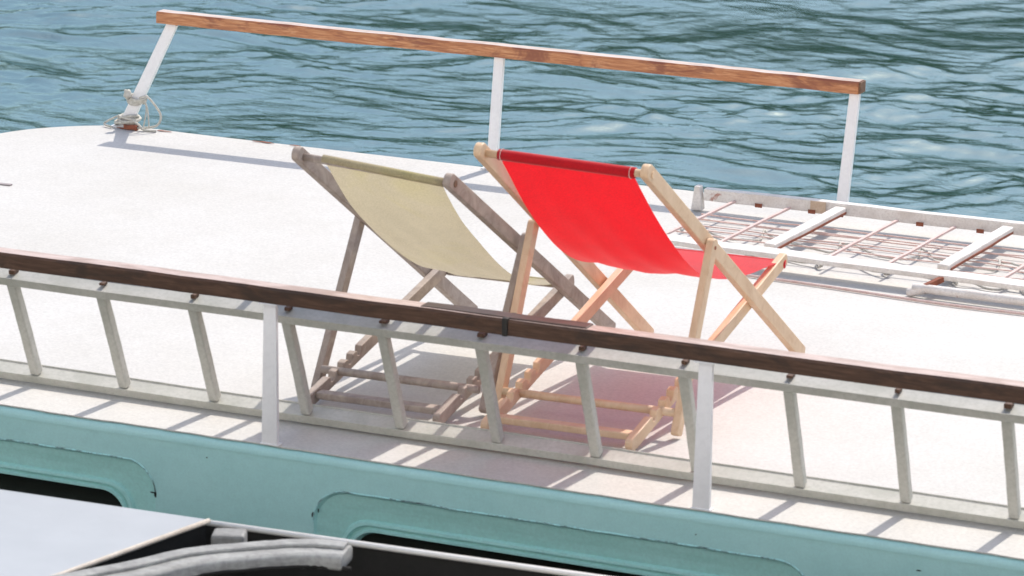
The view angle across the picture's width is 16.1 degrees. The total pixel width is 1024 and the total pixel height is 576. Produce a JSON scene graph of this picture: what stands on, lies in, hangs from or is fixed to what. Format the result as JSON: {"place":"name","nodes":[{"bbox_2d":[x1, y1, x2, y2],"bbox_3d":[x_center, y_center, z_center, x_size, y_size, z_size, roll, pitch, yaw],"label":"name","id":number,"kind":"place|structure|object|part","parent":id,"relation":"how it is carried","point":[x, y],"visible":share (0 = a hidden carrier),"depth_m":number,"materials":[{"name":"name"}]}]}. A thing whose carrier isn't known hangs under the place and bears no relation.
{"place":"outdoors","nodes":[
{"label":"outdoors","id":0,"kind":"place"},
{"bbox_2d":[0,0,1023,221],"bbox_3d":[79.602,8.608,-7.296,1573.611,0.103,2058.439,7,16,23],"label":"water","id":1,"kind":"structure","parent":0,"point":[940,127],"depth_m":25.64,"materials":[{"name":"teal liquid"}]},
{"bbox_2d":[0,489,606,575],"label":"moored boat","id":2,"kind":"object","parent":1,"relation":"on","point":[40,535],"visible":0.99,"depth_m":9.51,"materials":[{"name":"white paint"}]},
{"bbox_2d":[53,539,352,575],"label":"padded fender","id":3,"kind":"object","parent":2,"relation":"on","point":[231,558],"visible":1,"depth_m":9.32,"materials":[{"name":"grey plastic"}]},
{"bbox_2d":[211,528,246,544],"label":"cushion block","id":4,"kind":"structure","parent":2,"relation":"on","point":[224,535],"depth_m":9.53,"materials":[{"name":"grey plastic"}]},
{"bbox_2d":[0,9,1023,575],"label":"excursion boat","id":5,"kind":"object","parent":1,"relation":"on","point":[266,225],"visible":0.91,"depth_m":10.99,"materials":[{"name":"white paint"}]},
{"bbox_3d":[-1.771,0.750,11.171,1.552,0.678,0.045,7,16,23],"label":"window","id":6,"kind":"part","parent":5,"relation":"part of","materials":[{"name":"teal paint"}]},
{"bbox_2d":[103,89,161,131],"bbox_3d":[-1.559,-0.738,14.875,0.258,0.163,0.098,7,16,23],"label":"rope","id":7,"kind":"object","parent":5,"relation":"on","point":[131,100],"visible":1,"depth_m":14.85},
{"bbox_2d":[291,146,615,422],"bbox_3d":[-0.159,-0.134,11.315,0.590,0.812,1.277,7,16,23],"label":"deck chair","id":8,"kind":"object","parent":5,"relation":"on","point":[413,220],"visible":0.88,"depth_m":10.99,"materials":[{"name":"grey wood"}]},
{"bbox_2d":[0,268,1023,528],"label":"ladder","id":9,"kind":"object","parent":5,"relation":"on","point":[590,452],"visible":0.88,"depth_m":10.43,"materials":[{"name":"paint"}]},
{"bbox_3d":[0.125,0.994,10.370,1.545,0.678,0.045,7,16,23],"label":"window","id":10,"kind":"part","parent":5,"relation":"part of","materials":[{"name":"teal paint"}]},
{"bbox_2d":[473,142,804,450],"bbox_3d":[0.409,-0.099,11.082,0.629,0.882,1.274,7,16,23],"label":"deck chair","id":11,"kind":"object","parent":5,"relation":"on","point":[584,215],"visible":0.87,"depth_m":10.76,"materials":[{"name":"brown wood"}]},
{"bbox_2d":[665,185,1023,305],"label":"gangway","id":12,"kind":"object","parent":5,"relation":"on","point":[828,211],"visible":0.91,"depth_m":13.04,"materials":[{"name":"white metal"}]},
{"bbox_2d":[680,228,1020,271],"bbox_3d":[1.312,-0.134,13.021,1.530,0.021,0.188,7,16,23],"label":"cord","id":13,"kind":"object","parent":5,"relation":"on","point":[865,250],"visible":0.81,"depth_m":13.01,"materials":[{"name":"white wicker"}]},
{"bbox_2d":[745,274,1023,314],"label":"cord","id":14,"kind":"object","parent":5,"relation":"on","point":[894,296],"visible":0.74,"depth_m":12.41,"materials":[{"name":"white fabric"}]},
{"bbox_2d":[745,255,1023,292],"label":"cord","id":15,"kind":"object","parent":5,"relation":"on","point":[886,274],"visible":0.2,"depth_m":12.78,"materials":[{"name":"white wicker"}]},
{"bbox_2d":[960,282,1005,290],"bbox_3d":[2.032,0.030,12.438,1.140,0.021,0.132,7,16,23],"label":"cord","id":16,"kind":"object","parent":5,"relation":"on","point":[991,289],"visible":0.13,"depth_m":12.53,"materials":[{"name":"white wicker"}]}
]}

